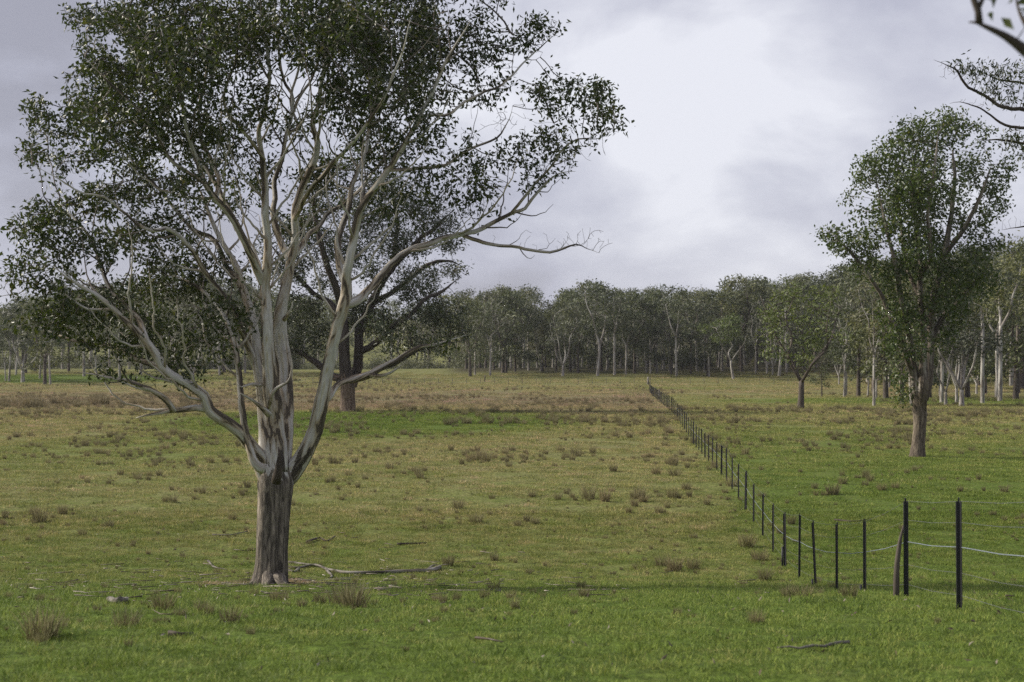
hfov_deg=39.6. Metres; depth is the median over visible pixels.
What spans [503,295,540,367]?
slender gum
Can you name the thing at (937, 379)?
shady gum
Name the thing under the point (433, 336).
shady gum
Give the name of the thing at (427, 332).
slender gum
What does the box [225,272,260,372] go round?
slender gum
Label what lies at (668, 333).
slender gum
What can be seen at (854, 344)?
shady gum
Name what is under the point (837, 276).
slender gum
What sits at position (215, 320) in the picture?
slender gum
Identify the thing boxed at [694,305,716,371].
slender gum
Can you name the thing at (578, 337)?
slender gum
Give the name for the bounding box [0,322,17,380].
slender gum
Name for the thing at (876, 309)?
tall gum
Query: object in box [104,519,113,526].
rush tussock
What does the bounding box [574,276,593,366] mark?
slender gum
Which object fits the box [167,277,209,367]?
shady gum
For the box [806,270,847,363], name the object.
shady gum
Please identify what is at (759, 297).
tall gum
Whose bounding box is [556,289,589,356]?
shady gum
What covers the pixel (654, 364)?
shady gum
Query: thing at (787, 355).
bushy tree
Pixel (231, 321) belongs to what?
slender gum
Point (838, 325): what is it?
slender gum
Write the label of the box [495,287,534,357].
shady gum
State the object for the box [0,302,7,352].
shady gum
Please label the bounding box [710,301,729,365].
shady gum
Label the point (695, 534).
rush tussock
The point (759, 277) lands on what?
shady gum
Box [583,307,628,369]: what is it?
umbrella gum
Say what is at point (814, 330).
shady gum
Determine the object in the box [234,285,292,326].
shady gum
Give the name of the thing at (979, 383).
shady gum
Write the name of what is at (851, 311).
slender gum
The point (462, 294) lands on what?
slender gum
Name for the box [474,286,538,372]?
shady gum
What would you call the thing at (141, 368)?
slender gum
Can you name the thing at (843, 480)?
rush tussock
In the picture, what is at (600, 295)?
slender gum
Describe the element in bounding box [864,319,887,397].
slender gum
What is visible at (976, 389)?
white gum
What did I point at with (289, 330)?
slender gum
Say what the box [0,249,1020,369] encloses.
distant woodland
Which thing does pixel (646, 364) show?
white gum
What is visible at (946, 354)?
white gum
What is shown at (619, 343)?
tall gum
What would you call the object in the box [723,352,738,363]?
shrub
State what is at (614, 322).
tall gum
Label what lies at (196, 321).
slender gum
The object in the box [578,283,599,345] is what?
slender gum
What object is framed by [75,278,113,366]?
slender gum
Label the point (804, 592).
rush tussock
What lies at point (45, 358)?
shady gum
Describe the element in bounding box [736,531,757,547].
rush tussock
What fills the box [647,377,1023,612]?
paddock fence
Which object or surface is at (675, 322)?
tall gum
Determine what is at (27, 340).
white gum
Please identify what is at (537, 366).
slender gum
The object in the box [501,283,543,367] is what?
slender gum
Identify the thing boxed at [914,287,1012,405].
white gum
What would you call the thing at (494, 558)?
rush tussock
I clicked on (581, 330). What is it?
shady gum
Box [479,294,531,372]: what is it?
shady gum
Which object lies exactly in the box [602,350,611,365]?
shrub
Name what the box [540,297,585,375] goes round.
white gum
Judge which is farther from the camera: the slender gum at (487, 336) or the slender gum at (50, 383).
the slender gum at (487, 336)
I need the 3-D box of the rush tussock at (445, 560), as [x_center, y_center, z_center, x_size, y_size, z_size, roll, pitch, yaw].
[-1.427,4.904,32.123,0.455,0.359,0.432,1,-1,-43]
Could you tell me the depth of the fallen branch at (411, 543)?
35.55 m
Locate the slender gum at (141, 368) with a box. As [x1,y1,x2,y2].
[122,278,170,374]
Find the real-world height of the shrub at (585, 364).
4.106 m
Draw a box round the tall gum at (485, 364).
[469,291,497,367]
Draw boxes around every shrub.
[28,358,42,370]
[189,352,210,370]
[240,352,252,369]
[292,353,304,369]
[512,357,522,367]
[543,355,551,366]
[552,352,568,366]
[581,352,596,368]
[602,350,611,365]
[609,349,632,366]
[620,351,637,368]
[677,348,689,367]
[698,354,714,367]
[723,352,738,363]
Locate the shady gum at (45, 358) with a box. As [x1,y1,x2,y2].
[14,297,82,383]
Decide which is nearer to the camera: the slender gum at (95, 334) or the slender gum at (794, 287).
the slender gum at (95, 334)
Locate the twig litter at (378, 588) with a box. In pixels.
[2,532,1013,641]
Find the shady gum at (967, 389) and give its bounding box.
[913,245,1020,397]
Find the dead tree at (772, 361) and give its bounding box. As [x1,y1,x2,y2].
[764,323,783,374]
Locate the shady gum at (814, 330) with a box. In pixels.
[790,280,841,367]
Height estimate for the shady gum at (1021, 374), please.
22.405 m
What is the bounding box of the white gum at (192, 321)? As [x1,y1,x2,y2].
[165,296,214,379]
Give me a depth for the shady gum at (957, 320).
215.48 m
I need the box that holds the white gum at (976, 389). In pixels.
[964,326,993,393]
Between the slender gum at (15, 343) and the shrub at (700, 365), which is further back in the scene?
the shrub at (700, 365)
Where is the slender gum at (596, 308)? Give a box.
[588,291,604,346]
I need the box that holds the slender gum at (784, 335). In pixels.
[759,279,809,375]
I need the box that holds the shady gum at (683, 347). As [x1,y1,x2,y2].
[672,287,720,357]
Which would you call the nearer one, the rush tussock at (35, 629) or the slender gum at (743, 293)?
the rush tussock at (35, 629)
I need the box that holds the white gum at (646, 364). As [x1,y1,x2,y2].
[621,303,666,372]
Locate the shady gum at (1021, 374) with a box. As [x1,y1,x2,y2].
[977,252,1023,388]
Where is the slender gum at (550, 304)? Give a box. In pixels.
[537,300,566,366]
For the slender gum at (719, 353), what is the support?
on the ground
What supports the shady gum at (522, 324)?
on the ground
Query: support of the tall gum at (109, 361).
on the ground
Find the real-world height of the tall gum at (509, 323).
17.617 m
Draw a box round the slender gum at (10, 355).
[0,302,25,381]
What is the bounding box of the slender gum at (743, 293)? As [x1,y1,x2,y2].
[732,284,752,330]
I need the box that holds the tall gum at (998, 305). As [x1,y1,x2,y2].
[979,250,1023,400]
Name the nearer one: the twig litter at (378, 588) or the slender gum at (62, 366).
the twig litter at (378, 588)
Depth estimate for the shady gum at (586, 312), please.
279.38 m
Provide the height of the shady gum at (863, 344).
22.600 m
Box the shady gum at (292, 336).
[259,297,303,365]
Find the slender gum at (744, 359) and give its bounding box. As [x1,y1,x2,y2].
[717,273,764,365]
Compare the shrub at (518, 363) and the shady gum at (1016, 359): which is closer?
the shady gum at (1016, 359)
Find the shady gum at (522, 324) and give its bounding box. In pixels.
[499,290,535,352]
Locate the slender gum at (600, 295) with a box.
[565,281,629,375]
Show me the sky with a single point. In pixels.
(751, 117)
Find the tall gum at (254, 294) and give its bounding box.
[237,282,260,324]
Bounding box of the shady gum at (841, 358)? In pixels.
[832,289,891,391]
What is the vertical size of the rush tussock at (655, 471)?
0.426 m
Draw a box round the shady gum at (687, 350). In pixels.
[678,288,727,368]
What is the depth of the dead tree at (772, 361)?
271.91 m
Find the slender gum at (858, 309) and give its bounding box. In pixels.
[838,259,878,381]
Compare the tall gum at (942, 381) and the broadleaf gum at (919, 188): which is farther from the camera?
the tall gum at (942, 381)
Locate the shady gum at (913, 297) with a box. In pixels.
[866,256,929,368]
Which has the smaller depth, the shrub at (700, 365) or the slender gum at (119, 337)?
the slender gum at (119, 337)
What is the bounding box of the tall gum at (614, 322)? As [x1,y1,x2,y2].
[595,293,633,374]
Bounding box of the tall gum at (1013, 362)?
[998,257,1021,385]
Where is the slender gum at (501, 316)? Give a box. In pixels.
[490,284,511,367]
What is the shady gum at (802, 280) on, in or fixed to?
on the ground
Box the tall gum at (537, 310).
[512,291,544,370]
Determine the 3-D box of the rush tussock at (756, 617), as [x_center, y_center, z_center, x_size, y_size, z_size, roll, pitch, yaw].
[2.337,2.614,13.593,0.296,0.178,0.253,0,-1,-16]
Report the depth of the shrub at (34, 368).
292.07 m
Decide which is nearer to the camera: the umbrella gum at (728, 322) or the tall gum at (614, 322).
the umbrella gum at (728, 322)
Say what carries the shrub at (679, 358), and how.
on the ground
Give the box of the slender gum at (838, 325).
[818,276,871,394]
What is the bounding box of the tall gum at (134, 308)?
[106,280,150,368]
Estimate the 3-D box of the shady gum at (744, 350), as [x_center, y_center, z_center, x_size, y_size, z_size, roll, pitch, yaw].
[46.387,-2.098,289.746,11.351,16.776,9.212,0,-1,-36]
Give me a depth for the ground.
37.59 m
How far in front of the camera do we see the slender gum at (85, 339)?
271.01 m
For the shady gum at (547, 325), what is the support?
on the ground
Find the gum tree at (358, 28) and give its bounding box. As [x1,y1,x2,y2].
[0,0,634,585]
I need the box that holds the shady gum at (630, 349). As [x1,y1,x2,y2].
[602,288,652,368]
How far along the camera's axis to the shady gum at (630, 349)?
293.04 m
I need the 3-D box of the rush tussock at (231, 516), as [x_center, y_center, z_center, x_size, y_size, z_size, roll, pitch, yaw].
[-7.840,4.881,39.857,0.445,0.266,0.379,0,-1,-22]
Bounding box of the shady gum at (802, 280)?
[769,274,817,364]
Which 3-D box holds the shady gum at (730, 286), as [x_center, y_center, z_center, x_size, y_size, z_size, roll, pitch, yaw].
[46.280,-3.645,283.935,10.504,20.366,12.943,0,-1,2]
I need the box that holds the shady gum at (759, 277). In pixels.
[731,274,767,361]
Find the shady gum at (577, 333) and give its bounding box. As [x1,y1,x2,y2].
[557,289,590,366]
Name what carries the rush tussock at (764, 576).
on the ground
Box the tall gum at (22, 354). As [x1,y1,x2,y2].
[0,296,36,363]
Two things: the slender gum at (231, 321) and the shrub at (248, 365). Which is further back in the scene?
the shrub at (248, 365)
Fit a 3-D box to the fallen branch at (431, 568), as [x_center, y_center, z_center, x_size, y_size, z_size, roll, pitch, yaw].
[-3.805,4.992,30.813,3.859,0.250,2.985,0,-1,18]
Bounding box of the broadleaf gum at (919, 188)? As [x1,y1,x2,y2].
[810,104,1020,456]
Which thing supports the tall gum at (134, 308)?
on the ground
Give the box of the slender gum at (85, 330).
[76,312,94,372]
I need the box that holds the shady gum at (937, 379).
[886,296,954,388]
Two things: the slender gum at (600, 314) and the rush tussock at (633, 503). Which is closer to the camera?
the rush tussock at (633, 503)
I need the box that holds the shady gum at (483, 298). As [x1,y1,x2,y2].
[455,290,499,367]
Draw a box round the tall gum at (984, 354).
[979,265,995,393]
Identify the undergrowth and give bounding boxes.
[0,334,1015,369]
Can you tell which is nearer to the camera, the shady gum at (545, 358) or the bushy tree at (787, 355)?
the bushy tree at (787, 355)
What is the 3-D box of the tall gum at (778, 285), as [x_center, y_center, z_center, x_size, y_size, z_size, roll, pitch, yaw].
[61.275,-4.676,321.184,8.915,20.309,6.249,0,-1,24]
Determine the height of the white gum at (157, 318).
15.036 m
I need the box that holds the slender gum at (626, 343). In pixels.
[611,305,641,374]
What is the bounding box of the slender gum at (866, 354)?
[849,302,886,394]
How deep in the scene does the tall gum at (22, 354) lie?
258.65 m
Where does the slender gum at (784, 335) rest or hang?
on the ground
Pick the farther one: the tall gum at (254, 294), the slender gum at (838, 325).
the tall gum at (254, 294)
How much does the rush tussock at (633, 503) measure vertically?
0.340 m
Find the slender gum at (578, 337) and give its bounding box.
[564,299,582,368]
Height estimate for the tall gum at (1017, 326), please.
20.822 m
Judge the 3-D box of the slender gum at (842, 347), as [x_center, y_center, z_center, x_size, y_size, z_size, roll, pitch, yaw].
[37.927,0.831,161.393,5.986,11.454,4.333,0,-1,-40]
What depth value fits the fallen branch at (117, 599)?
17.16 m
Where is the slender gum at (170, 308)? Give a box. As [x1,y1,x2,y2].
[146,265,190,365]
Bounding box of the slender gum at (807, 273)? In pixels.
[793,269,821,355]
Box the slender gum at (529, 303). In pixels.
[513,288,536,344]
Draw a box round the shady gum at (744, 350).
[713,290,763,369]
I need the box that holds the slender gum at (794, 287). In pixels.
[778,275,809,356]
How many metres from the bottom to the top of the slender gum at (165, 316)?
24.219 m
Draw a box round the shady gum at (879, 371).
[845,271,942,403]
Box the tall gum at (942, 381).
[917,258,980,401]
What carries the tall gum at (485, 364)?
on the ground
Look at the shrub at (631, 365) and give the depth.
293.92 m
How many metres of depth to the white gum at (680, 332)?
303.76 m
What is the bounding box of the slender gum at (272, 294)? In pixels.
[259,286,288,304]
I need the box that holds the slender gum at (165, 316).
[150,255,206,368]
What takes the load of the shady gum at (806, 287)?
on the ground
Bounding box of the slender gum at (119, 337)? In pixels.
[98,274,138,377]
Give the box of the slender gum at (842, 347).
[823,299,862,396]
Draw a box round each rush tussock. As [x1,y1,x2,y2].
[11,597,67,640]
[76,528,87,535]
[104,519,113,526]
[109,604,146,628]
[149,588,181,610]
[216,604,243,623]
[226,512,237,519]
[268,586,292,601]
[310,590,327,603]
[324,576,377,607]
[326,583,356,604]
[383,462,393,468]
[441,554,455,565]
[486,578,500,588]
[489,551,498,560]
[574,578,588,588]
[608,463,619,471]
[628,496,638,506]
[650,464,662,474]
[667,467,682,475]
[688,530,698,537]
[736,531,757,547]
[743,607,768,623]
[749,545,770,560]
[754,565,775,580]
[777,583,798,597]
[789,583,814,596]
[834,475,848,483]
[839,583,859,597]
[861,479,869,485]
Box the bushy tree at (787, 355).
[751,279,851,407]
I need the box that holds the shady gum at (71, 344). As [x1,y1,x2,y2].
[56,287,91,358]
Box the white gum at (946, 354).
[915,309,976,404]
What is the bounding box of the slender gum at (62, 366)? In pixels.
[49,287,75,368]
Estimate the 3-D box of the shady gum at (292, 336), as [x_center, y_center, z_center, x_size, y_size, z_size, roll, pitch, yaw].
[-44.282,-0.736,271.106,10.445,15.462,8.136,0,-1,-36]
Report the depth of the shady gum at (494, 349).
293.53 m
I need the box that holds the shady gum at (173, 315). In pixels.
[148,277,200,350]
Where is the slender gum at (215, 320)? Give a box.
[186,283,228,369]
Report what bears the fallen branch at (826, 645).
on the ground
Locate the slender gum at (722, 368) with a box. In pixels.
[706,290,739,370]
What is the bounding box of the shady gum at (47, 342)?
[27,295,66,357]
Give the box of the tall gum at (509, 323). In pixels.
[496,290,527,367]
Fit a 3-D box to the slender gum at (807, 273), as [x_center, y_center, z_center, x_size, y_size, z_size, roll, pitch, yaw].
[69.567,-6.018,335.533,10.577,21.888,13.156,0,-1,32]
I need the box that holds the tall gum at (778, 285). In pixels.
[767,276,794,304]
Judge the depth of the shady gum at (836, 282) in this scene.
297.33 m
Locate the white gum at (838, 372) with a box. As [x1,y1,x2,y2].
[827,332,848,383]
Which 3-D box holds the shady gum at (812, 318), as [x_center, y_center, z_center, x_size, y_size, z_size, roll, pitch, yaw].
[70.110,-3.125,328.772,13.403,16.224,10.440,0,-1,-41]
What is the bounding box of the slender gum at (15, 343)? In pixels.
[3,300,32,373]
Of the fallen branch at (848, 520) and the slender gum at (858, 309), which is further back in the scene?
the slender gum at (858, 309)
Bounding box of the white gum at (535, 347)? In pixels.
[525,325,553,370]
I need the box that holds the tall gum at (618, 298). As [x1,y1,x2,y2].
[593,287,624,355]
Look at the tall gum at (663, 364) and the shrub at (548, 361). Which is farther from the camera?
the shrub at (548, 361)
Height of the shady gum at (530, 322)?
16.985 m
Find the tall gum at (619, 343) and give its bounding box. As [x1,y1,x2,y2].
[605,302,630,367]
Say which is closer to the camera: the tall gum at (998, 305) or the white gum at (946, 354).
the white gum at (946, 354)
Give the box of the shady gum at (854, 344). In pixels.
[841,255,917,398]
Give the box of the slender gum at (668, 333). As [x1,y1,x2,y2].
[659,302,680,370]
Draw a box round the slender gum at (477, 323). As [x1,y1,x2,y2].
[457,305,490,374]
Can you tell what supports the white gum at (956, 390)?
on the ground
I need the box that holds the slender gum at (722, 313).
[708,290,738,356]
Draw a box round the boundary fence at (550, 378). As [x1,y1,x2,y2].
[298,378,809,383]
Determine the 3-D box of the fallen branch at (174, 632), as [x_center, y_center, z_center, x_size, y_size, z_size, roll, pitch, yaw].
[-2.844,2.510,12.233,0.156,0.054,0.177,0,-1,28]
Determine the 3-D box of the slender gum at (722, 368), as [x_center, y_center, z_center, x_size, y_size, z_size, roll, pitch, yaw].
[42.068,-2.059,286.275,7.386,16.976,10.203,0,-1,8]
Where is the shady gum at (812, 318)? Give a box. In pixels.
[798,295,824,353]
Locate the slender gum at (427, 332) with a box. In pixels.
[411,316,438,368]
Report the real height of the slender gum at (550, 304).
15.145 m
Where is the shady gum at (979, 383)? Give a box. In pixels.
[945,268,1015,385]
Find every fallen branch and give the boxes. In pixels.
[106,596,128,603]
[168,630,193,636]
[207,560,226,569]
[212,531,247,535]
[288,561,441,577]
[306,536,334,542]
[397,542,426,544]
[777,640,849,648]
[834,519,869,521]
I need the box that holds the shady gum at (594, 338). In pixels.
[577,278,630,370]
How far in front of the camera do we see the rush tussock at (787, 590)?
18.43 m
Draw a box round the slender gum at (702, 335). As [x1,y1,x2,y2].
[696,315,726,376]
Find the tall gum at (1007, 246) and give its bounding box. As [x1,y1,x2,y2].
[979,238,1023,395]
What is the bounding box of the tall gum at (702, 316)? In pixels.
[677,301,706,373]
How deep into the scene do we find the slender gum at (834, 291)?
239.71 m
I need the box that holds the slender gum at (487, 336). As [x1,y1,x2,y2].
[476,288,513,374]
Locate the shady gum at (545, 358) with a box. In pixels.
[529,312,561,367]
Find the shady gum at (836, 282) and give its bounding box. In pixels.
[809,261,851,366]
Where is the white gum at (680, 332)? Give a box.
[660,303,687,367]
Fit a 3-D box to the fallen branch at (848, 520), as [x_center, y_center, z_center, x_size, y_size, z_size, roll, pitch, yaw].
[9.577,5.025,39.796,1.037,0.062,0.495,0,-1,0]
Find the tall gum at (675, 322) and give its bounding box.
[654,297,690,375]
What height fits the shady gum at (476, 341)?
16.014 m
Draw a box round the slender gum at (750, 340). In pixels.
[745,301,770,373]
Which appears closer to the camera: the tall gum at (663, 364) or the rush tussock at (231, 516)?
the rush tussock at (231, 516)
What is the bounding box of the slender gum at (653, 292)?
[640,284,679,372]
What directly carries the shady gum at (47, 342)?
on the ground
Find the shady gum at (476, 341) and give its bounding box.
[439,294,494,375]
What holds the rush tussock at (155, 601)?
on the ground
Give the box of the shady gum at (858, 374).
[819,260,898,395]
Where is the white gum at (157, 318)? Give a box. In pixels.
[130,310,179,368]
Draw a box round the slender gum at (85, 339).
[66,294,108,375]
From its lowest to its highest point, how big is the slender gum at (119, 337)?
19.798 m
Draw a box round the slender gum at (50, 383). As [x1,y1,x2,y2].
[23,294,66,384]
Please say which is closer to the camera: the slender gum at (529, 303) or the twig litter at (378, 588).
the twig litter at (378, 588)
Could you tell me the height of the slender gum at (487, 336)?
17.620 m
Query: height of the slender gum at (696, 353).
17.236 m
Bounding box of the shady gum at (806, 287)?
[778,281,828,368]
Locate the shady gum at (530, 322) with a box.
[494,289,535,371]
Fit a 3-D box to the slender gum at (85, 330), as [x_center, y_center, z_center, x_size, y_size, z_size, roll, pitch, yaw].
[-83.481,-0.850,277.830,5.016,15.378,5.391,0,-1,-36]
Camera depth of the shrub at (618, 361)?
303.40 m
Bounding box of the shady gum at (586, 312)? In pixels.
[557,285,604,372]
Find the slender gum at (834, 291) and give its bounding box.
[816,271,861,345]
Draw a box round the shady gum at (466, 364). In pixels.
[442,294,485,368]
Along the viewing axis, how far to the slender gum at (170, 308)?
283.53 m
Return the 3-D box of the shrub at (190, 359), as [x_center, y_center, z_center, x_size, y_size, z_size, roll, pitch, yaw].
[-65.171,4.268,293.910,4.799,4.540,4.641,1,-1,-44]
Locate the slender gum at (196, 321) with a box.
[183,283,214,368]
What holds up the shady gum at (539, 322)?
on the ground
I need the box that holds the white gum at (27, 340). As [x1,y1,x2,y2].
[0,297,50,381]
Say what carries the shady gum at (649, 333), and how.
on the ground
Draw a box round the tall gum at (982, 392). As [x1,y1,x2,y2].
[962,238,1022,402]
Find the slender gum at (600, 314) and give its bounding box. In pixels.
[589,283,611,367]
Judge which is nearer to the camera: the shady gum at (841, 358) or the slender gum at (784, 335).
the shady gum at (841, 358)
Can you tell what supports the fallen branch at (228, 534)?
on the ground
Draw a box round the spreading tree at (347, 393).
[238,138,476,411]
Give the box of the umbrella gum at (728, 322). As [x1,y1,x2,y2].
[695,311,748,377]
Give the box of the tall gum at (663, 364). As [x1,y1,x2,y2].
[649,290,683,368]
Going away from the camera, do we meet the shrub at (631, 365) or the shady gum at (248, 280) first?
the shrub at (631, 365)
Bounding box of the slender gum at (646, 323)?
[633,291,666,373]
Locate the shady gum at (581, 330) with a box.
[572,288,612,366]
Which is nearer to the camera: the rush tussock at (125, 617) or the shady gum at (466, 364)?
the rush tussock at (125, 617)
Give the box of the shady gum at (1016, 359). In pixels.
[971,239,1023,399]
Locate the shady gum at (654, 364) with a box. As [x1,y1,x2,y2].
[641,288,683,366]
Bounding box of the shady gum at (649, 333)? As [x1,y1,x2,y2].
[625,291,660,366]
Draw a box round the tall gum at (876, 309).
[859,289,878,394]
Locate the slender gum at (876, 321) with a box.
[867,281,942,403]
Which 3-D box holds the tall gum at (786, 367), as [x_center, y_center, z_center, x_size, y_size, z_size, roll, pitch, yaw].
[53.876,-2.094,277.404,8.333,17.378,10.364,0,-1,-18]
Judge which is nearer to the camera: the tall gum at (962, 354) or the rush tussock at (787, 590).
the rush tussock at (787, 590)
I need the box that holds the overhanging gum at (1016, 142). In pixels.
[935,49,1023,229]
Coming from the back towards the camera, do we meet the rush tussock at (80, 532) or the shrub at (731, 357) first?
the shrub at (731, 357)
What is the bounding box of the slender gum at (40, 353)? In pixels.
[26,302,54,378]
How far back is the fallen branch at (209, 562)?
31.81 m
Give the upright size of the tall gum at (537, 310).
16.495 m
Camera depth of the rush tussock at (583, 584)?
25.50 m
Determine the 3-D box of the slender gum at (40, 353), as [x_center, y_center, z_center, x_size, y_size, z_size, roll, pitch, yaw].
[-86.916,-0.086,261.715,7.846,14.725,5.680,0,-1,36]
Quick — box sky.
[0,0,1023,318]
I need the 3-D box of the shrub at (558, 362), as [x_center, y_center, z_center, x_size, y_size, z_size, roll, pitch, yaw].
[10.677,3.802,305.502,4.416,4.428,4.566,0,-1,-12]
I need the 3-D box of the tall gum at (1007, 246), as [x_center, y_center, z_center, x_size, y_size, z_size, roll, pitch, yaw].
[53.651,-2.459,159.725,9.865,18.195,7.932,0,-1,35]
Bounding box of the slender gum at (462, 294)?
[451,288,475,350]
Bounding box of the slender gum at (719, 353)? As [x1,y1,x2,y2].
[700,289,739,366]
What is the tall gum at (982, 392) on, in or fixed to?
on the ground
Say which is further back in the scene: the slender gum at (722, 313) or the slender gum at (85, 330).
the slender gum at (722, 313)
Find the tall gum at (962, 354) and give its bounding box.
[927,265,993,385]
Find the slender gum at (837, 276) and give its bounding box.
[822,260,849,365]
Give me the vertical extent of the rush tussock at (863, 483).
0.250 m
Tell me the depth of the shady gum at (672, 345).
274.60 m
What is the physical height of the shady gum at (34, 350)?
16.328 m
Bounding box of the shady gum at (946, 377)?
[901,334,954,397]
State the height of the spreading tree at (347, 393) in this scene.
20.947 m
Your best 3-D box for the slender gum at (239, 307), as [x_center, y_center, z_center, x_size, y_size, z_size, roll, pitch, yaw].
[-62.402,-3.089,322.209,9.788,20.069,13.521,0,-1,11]
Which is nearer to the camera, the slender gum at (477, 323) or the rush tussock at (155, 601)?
the rush tussock at (155, 601)
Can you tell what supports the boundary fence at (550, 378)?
on the ground
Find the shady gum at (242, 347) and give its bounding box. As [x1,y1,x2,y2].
[203,274,254,371]
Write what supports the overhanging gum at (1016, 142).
on the ground
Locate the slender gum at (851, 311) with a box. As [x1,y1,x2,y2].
[835,269,865,379]
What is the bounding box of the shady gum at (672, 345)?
[647,283,702,373]
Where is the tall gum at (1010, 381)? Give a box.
[1009,259,1023,385]
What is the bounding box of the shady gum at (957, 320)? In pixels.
[913,242,994,381]
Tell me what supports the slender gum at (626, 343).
on the ground
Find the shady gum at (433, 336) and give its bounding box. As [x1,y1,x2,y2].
[409,305,455,368]
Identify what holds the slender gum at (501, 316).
on the ground
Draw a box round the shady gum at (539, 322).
[525,311,557,370]
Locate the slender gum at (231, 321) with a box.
[191,277,241,374]
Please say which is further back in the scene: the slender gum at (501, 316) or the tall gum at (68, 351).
the slender gum at (501, 316)
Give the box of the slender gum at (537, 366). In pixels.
[524,296,555,367]
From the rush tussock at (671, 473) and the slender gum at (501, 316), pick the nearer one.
the rush tussock at (671, 473)
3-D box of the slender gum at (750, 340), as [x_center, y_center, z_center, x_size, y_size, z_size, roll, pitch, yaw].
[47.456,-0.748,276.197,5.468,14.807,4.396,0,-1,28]
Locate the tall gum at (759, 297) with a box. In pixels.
[748,286,782,373]
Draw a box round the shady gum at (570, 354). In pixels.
[552,297,592,371]
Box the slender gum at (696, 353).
[673,288,725,370]
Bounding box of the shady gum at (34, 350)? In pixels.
[0,294,38,372]
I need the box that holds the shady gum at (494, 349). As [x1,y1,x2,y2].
[473,295,507,369]
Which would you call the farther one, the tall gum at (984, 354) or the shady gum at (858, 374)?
the tall gum at (984, 354)
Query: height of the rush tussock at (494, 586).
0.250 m
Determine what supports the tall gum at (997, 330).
on the ground
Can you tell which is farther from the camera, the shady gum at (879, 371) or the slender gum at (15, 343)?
the slender gum at (15, 343)
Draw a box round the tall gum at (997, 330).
[970,270,1023,398]
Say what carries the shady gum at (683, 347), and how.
on the ground
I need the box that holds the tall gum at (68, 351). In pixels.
[48,264,79,370]
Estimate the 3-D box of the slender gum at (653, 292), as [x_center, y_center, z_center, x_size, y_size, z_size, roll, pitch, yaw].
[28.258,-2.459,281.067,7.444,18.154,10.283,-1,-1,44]
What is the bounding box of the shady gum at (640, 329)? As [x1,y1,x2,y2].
[604,290,665,373]
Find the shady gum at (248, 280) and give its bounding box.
[223,275,260,329]
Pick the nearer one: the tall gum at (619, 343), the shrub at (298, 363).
the tall gum at (619, 343)
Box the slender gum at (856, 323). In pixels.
[843,270,903,405]
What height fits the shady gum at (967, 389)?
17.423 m
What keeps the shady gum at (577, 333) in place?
on the ground
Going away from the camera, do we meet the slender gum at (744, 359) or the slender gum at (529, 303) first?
the slender gum at (744, 359)
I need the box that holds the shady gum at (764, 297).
[726,275,787,371]
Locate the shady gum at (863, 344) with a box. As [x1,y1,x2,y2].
[843,259,883,379]
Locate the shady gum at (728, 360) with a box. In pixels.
[712,278,753,366]
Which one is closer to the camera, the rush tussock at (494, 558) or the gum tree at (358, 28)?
the gum tree at (358, 28)
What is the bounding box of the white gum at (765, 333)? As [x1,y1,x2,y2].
[746,304,797,364]
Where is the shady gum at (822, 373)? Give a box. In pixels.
[806,343,834,396]
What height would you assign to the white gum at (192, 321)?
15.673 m
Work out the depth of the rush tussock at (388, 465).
55.22 m
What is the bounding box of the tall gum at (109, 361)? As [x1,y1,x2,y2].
[95,285,127,367]
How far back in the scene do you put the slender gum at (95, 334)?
269.92 m
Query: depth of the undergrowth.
329.74 m
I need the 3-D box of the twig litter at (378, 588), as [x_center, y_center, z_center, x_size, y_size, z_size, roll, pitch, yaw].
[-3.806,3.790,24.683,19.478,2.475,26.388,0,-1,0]
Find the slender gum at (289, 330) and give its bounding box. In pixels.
[272,297,303,348]
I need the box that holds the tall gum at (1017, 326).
[987,230,1023,392]
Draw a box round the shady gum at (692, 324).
[670,288,746,375]
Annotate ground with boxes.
[0,315,1023,681]
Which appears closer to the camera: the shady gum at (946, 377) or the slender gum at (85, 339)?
the shady gum at (946, 377)
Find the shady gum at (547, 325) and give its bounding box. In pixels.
[537,300,570,371]
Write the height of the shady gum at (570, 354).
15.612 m
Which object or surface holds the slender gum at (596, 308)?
on the ground
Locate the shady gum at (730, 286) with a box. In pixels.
[718,273,771,371]
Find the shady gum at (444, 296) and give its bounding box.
[422,292,469,367]
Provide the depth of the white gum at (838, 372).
235.62 m
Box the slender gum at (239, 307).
[223,288,256,354]
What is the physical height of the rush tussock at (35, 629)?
0.338 m
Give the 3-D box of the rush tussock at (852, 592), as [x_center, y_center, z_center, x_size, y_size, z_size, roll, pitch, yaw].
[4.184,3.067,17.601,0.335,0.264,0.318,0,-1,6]
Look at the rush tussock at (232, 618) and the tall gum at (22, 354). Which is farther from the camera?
the tall gum at (22, 354)
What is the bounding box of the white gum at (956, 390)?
[937,296,984,402]
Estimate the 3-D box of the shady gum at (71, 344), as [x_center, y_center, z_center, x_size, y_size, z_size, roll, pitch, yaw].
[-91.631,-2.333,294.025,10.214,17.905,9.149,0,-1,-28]
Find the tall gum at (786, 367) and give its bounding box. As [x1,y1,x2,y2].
[764,288,805,372]
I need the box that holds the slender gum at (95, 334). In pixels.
[73,300,110,373]

